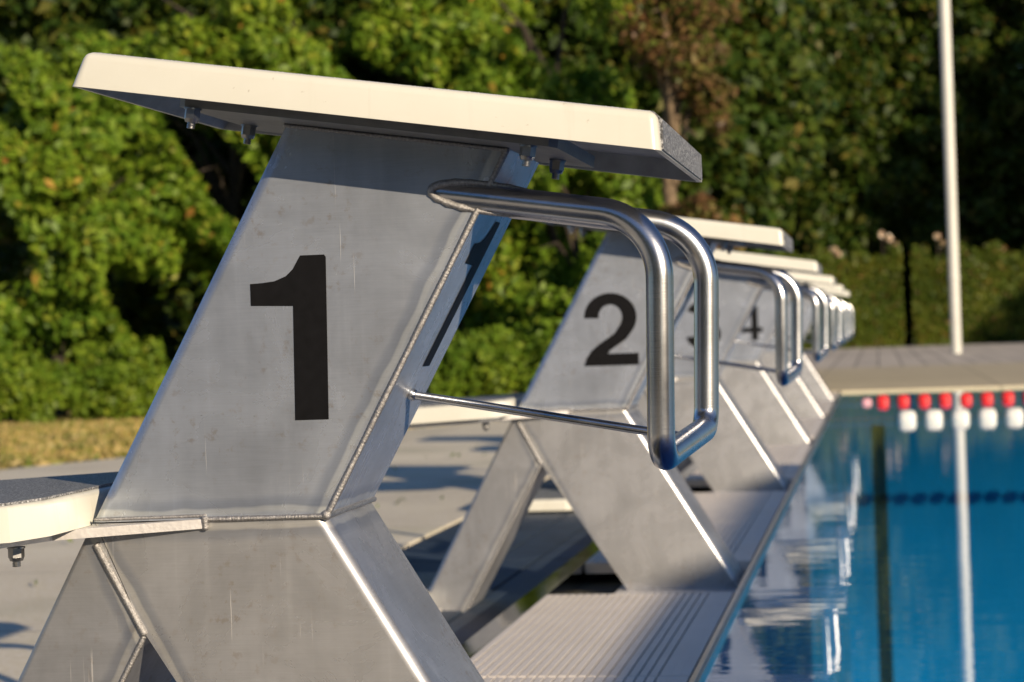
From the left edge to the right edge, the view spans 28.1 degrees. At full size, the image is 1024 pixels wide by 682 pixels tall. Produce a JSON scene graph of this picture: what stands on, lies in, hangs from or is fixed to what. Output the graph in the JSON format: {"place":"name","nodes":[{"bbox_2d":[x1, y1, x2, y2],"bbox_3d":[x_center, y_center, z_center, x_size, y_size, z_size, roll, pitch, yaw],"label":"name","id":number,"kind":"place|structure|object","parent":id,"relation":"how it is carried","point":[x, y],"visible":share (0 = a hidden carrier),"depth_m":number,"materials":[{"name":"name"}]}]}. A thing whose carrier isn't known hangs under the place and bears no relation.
{"place":"outdoors","nodes":[
{"label":"outdoors","id":0,"kind":"place"},
{"bbox_2d":[0,413,442,469],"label":"grass","id":1,"kind":"structure","parent":0,"point":[69,437],"depth_m":12.99,"materials":[{"name":"yellow plant"}]},
{"bbox_2d":[0,419,550,681],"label":"pool deck","id":2,"kind":"structure","parent":0,"point":[419,482],"depth_m":7.43,"materials":[{"name":"grey concrete"}]},
{"bbox_2d":[0,342,1003,469],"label":"ground","id":3,"kind":"structure","parent":0,"point":[428,391],"depth_m":11.74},
{"bbox_2d":[0,349,65,423],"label":"bush","id":4,"kind":"object","parent":3,"relation":"on","point":[24,389],"visible":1,"depth_m":16.29,"materials":[{"name":"green plant"}]},
{"bbox_2d":[0,30,186,416],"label":"leafy tree","id":5,"kind":"object","parent":3,"relation":"on","point":[64,166],"visible":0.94,"depth_m":17.23,"materials":[{"name":"green plant"}]},
{"bbox_2d":[31,335,166,420],"bbox_3d":[-3.273,0.346,16.715,1.495,0.763,0.821,-2,0,20],"label":"bush","id":6,"kind":"object","parent":3,"relation":"on","point":[118,397],"visible":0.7,"depth_m":16.55,"materials":[{"name":"green plant"}]},
{"bbox_2d":[0,0,229,407],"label":"backing tree","id":7,"kind":"object","parent":3,"relation":"on","point":[33,26],"visible":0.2,"depth_m":19.98,"materials":[{"name":"green plant"}]},
{"bbox_2d":[145,359,170,392],"bbox_3d":[-2.358,0.330,16.809,1.482,0.731,0.902,-2,0,10],"label":"bush","id":8,"kind":"object","parent":3,"relation":"on","point":[163,363],"depth_m":16.93,"materials":[{"name":"green plant"}]},
{"bbox_2d":[89,0,351,297],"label":"leafy tree","id":9,"kind":"object","parent":3,"relation":"on","point":[174,194],"visible":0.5,"depth_m":17.94,"materials":[{"name":"green plant"}]},
{"bbox_2d":[216,66,287,256],"bbox_3d":[-1.695,-0.871,17.631,2.077,3.074,1.493,-2,0,10],"label":"leafy tree","id":10,"kind":"object","parent":3,"relation":"on","point":[261,148],"visible":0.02,"depth_m":17.53,"materials":[{"name":"green plant"}]},
{"bbox_2d":[149,0,401,330],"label":"backing tree","id":11,"kind":"object","parent":3,"relation":"on","point":[325,20],"visible":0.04,"depth_m":20.07,"materials":[{"name":"green plant"}]},
{"bbox_2d":[171,559,569,681],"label":"pool deck","id":12,"kind":"object","parent":3,"relation":"on","point":[512,582],"visible":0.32,"depth_m":4.95,"materials":[{"name":"grey concrete"}]},
{"bbox_2d":[409,217,802,612],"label":"starting block","id":13,"kind":"structure","parent":12,"relation":"on","point":[647,523],"depth_m":4.53,"materials":[{"name":"metal"}]},
{"bbox_2d":[337,0,573,396],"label":"leafy tree","id":14,"kind":"object","parent":3,"relation":"on","point":[421,42],"visible":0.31,"depth_m":18.03,"materials":[{"name":"green plant"}]},
{"bbox_2d":[332,0,637,392],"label":"backing tree","id":15,"kind":"object","parent":3,"relation":"on","point":[548,41],"visible":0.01,"depth_m":19.82,"materials":[{"name":"green plant"}]},
{"bbox_2d":[428,324,545,397],"bbox_3d":[-0.235,0.243,16.468,1.345,0.755,0.838,-2,0,10],"label":"bush","id":16,"kind":"object","parent":3,"relation":"on","point":[472,354],"visible":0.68,"depth_m":16.27,"materials":[{"name":"green plant"}]},
{"bbox_2d":[402,487,593,560],"bbox_3d":[0.154,0.616,6.822,0.625,0.063,2.494,-2,0,10],"label":"pool deck","id":17,"kind":"object","parent":3,"relation":"on","point":[565,534],"visible":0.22,"depth_m":6.08,"materials":[{"name":"grey concrete"}]},
{"bbox_2d":[528,249,828,510],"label":"starting block","id":18,"kind":"structure","parent":17,"relation":"on","point":[733,455],"depth_m":6.97,"materials":[{"name":"metal"}]},
{"bbox_2d":[0,0,1023,348],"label":"woodland","id":19,"kind":"object","parent":3,"relation":"on","point":[184,312],"visible":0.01,"depth_m":47.76,"materials":[{"name":"green plant"}]},
{"bbox_2d":[512,328,554,392],"bbox_3d":[0.605,0.219,16.341,1.498,0.744,0.788,-2,0,10],"label":"bush","id":20,"kind":"object","parent":3,"relation":"on","point":[544,345],"visible":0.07,"depth_m":16.25,"materials":[{"name":"green plant"}]},
{"bbox_2d":[446,0,661,387],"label":"leafy tree","id":21,"kind":"object","parent":3,"relation":"on","point":[547,265],"visible":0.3,"depth_m":17.61,"materials":[{"name":"green plant"}]},
{"bbox_2d":[492,96,662,349],"bbox_3d":[0.482,-0.739,17.024,1.854,2.658,1.438,-2,0,10],"label":"leafy tree","id":22,"kind":"object","parent":3,"relation":"on","point":[546,311],"visible":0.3,"depth_m":16.77,"materials":[{"name":"green plant"}]},
{"bbox_2d":[540,456,693,487],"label":"pool deck","id":23,"kind":"structure","parent":3,"relation":"on","point":[682,466],"depth_m":8.83,"materials":[{"name":"grey concrete"}]},
{"bbox_2d":[720,271,840,445],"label":"starting block","id":24,"kind":"structure","parent":23,"relation":"on","point":[768,412],"depth_m":9.44,"materials":[{"name":"metal"}]},
{"bbox_2d":[607,0,751,251],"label":"withered tree","id":25,"kind":"object","parent":3,"relation":"on","point":[670,66],"visible":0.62,"depth_m":16.22,"materials":[{"name":"brown plant"}]},
{"bbox_2d":[539,0,846,255],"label":"backing tree","id":26,"kind":"object","parent":3,"relation":"on","point":[764,76],"visible":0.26,"depth_m":19.64,"materials":[{"name":"green plant"}]},
{"bbox_2d":[752,0,928,346],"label":"shade tree","id":27,"kind":"object","parent":3,"relation":"on","point":[854,23],"visible":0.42,"depth_m":43.04,"materials":[{"name":"green plant"}]},
{"bbox_2d":[777,242,905,349],"bbox_3d":[6.200,-0.797,39.533,2.738,2.275,1.156,-2,0,10],"label":"clipped hedge","id":28,"kind":"object","parent":3,"relation":"on","point":[887,324],"visible":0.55,"depth_m":39.03,"materials":[{"name":"green plant"}]},
{"bbox_2d":[828,246,837,259],"bbox_3d":[6.159,-1.630,39.254,0.182,0.368,0.124,-2,0,10],"label":"rose","id":29,"kind":"object","parent":28,"relation":"attached to","point":[833,249],"visible":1,"depth_m":39.24,"materials":[{"name":"pink plant"}]},
{"bbox_2d":[834,251,841,257],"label":"rose","id":30,"kind":"object","parent":28,"relation":"attached to","point":[838,253],"visible":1,"depth_m":39.22,"materials":[{"name":"pink plant"}]},
{"bbox_2d":[879,230,884,256],"bbox_3d":[7.074,-1.800,39.091,0.118,0.643,0.164,-2,0,10],"label":"rose","id":31,"kind":"object","parent":28,"relation":"attached to","point":[881,233],"visible":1,"depth_m":39.08,"materials":[{"name":"pink plant"}]},
{"bbox_2d":[885,234,892,246],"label":"rose","id":32,"kind":"object","parent":28,"relation":"attached to","point":[889,237],"visible":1,"depth_m":39.05,"materials":[{"name":"pink plant"}]},
{"bbox_2d":[819,0,1023,342],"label":"shade tree","id":33,"kind":"object","parent":3,"relation":"on","point":[975,60],"visible":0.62,"depth_m":43.48,"materials":[{"name":"green plant"}]},
{"bbox_2d":[909,237,1023,345],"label":"clipped hedge","id":34,"kind":"object","parent":3,"relation":"on","point":[977,299],"visible":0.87,"depth_m":38.66,"materials":[{"name":"green plant"}]},
{"bbox_2d":[934,233,940,257],"bbox_3d":[8.086,-1.787,38.895,0.138,0.546,0.170,-2,0,10],"label":"rose","id":35,"kind":"object","parent":34,"relation":"attached to","point":[936,236],"visible":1,"depth_m":38.90,"materials":[{"name":"pink plant"}]},
{"bbox_2d":[940,240,944,260],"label":"rose","id":36,"kind":"object","parent":34,"relation":"attached to","point":[942,243],"visible":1,"depth_m":38.88,"materials":[{"name":"pink plant"}]},
{"bbox_2d":[707,639,1023,681],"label":"pool basin","id":37,"kind":"object","parent":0,"point":[821,664],"depth_m":15.43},
{"bbox_2d":[573,486,745,595],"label":"edge beam","id":38,"kind":"structure","parent":37,"relation":"attached to","point":[603,583],"depth_m":4.78,"materials":[{"name":"concrete"}]},
{"bbox_2d":[462,463,697,657],"bbox_3d":[0.740,0.639,8.138,0.059,0.304,15.390,-2,0,10],"label":"overflow channel","id":39,"kind":"object","parent":38,"relation":"attached to","point":[570,576],"depth_m":4.41,"materials":[{"name":"metal"}]},
{"bbox_2d":[482,676,688,681],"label":"grating panel","id":40,"kind":"object","parent":38,"relation":"on","point":[608,679],"visible":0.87,"depth_m":3.20,"materials":[{"name":"plastic"}]},
{"bbox_2d":[470,592,733,679],"bbox_3d":[0.175,0.537,3.719,0.386,0.024,0.995,-2,0,10],"label":"grating panel","id":41,"kind":"object","parent":38,"relation":"on","point":[657,635],"visible":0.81,"depth_m":3.63,"materials":[{"name":"plastic"}]},
{"bbox_2d":[585,521,770,573],"bbox_3d":[0.444,0.520,5.222,0.386,0.024,0.951,-2,0,10],"label":"grating panel","id":42,"kind":"object","parent":38,"relation":"on","point":[743,540],"visible":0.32,"depth_m":5.13,"materials":[{"name":"plastic"}]},
{"bbox_2d":[693,491,786,522],"bbox_3d":[0.615,0.510,6.180,0.386,0.024,0.995,-2,0,10],"label":"grating panel","id":43,"kind":"object","parent":38,"relation":"on","point":[753,506],"visible":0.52,"depth_m":6.18,"materials":[{"name":"plastic"}]},
{"bbox_2d":[685,459,803,486],"bbox_3d":[0.884,0.493,7.683,0.386,0.024,0.951,-2,0,10],"label":"grating panel","id":44,"kind":"object","parent":38,"relation":"on","point":[788,468],"visible":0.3,"depth_m":7.45,"materials":[{"name":"plastic"}]},
{"bbox_2d":[765,444,811,460],"bbox_3d":[1.055,0.483,8.641,0.386,0.024,0.995,-2,0,10],"label":"grating panel","id":45,"kind":"object","parent":38,"relation":"on","point":[787,452],"visible":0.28,"depth_m":8.65,"materials":[{"name":"plastic"}]},
{"bbox_2d":[798,417,825,426],"bbox_3d":[1.495,0.456,11.102,0.386,0.024,0.995,-2,0,10],"label":"grating panel","id":46,"kind":"object","parent":38,"relation":"on","point":[811,422],"visible":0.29,"depth_m":11.10,"materials":[{"name":"plastic"}]},
{"bbox_2d":[803,427,820,441],"bbox_3d":[1.324,0.466,10.144,0.386,0.024,0.951,-2,0,10],"label":"grating panel","id":47,"kind":"object","parent":38,"relation":"on","point":[812,432],"visible":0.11,"depth_m":10.14,"materials":[{"name":"plastic"}]},
{"bbox_2d":[816,400,834,406],"bbox_3d":[1.935,0.429,13.562,0.386,0.024,0.995,-2,0,10],"label":"grating panel","id":48,"kind":"object","parent":38,"relation":"on","point":[821,403],"visible":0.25,"depth_m":13.62,"materials":[{"name":"plastic"}]},
{"bbox_2d":[820,406,831,416],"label":"grating panel","id":49,"kind":"object","parent":38,"relation":"on","point":[825,409],"visible":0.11,"depth_m":12.59,"materials":[{"name":"plastic"}]},
{"bbox_2d":[831,392,838,399],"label":"grating panel","id":50,"kind":"object","parent":38,"relation":"on","point":[834,394],"visible":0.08,"depth_m":15.06,"materials":[{"name":"plastic"}]},
{"bbox_2d":[689,391,841,681],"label":"pool rim","id":51,"kind":"object","parent":37,"relation":"attached to","point":[704,667],"visible":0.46,"depth_m":4.21,"materials":[{"name":"metal"}]},
{"bbox_2d":[879,646,893,681],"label":"pool line","id":52,"kind":"object","parent":37,"relation":"on","point":[886,669],"depth_m":15.59,"materials":[{"name":"black tile"}]},
{"bbox_2d":[815,362,1023,392],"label":"pool coping","id":53,"kind":"object","parent":37,"relation":"on","point":[931,377],"depth_m":18.24,"materials":[{"name":"concrete"}]},
{"bbox_2d":[714,388,1023,657],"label":"water","id":54,"kind":"structure","parent":0,"point":[892,532],"depth_m":5.17,"materials":[{"name":"blue liquid"}]},
{"bbox_2d":[827,407,1023,420],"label":"lane rope","id":55,"kind":"object","parent":54,"relation":"on","point":[957,414],"visible":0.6,"depth_m":10.99,"materials":[{"name":"plastic"}]},
{"bbox_2d":[836,391,1023,402],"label":"lane rope","id":56,"kind":"object","parent":54,"relation":"on","point":[947,397],"visible":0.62,"depth_m":13.48,"materials":[{"name":"plastic"}]},
{"bbox_2d":[804,343,1023,368],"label":"paving","id":57,"kind":"structure","parent":0,"point":[924,355],"depth_m":28.59,"materials":[{"name":"beige concrete"}]},
{"bbox_2d":[939,0,961,353],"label":"flagpole","id":58,"kind":"object","parent":57,"relation":"on","point":[949,147],"visible":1,"depth_m":29.66,"materials":[{"name":"metal"}]},
{"bbox_3d":[-0.726,0.670,1.900,0.625,0.063,2.494,-2,0,10],"label":"drain cover","id":59,"kind":"object","parent":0,"visible":0},
{"bbox_2d":[0,52,718,681],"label":"starting block","id":60,"kind":"structure","parent":59,"relation":"on","point":[226,522],"depth_m":2.06,"materials":[{"name":"metal"}]},
{"bbox_3d":[1.034,0.562,11.744,0.625,0.063,2.494,-2,0,10],"label":"drain cover","id":61,"kind":"object","parent":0,"visible":0},
{"bbox_2d":[760,283,848,418],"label":"starting block","id":62,"kind":"structure","parent":61,"relation":"on","point":[799,398],"depth_m":11.89,"materials":[{"name":"metal"}]},
{"bbox_3d":[1.474,0.535,14.204,0.625,0.063,2.494,-2,0,10],"label":"drain cover","id":63,"kind":"object","parent":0,"visible":0},
{"bbox_2d":[788,290,853,400],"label":"starting block","id":64,"kind":"structure","parent":63,"relation":"on","point":[814,383],"depth_m":14.35,"materials":[{"name":"metal"}]}
]}

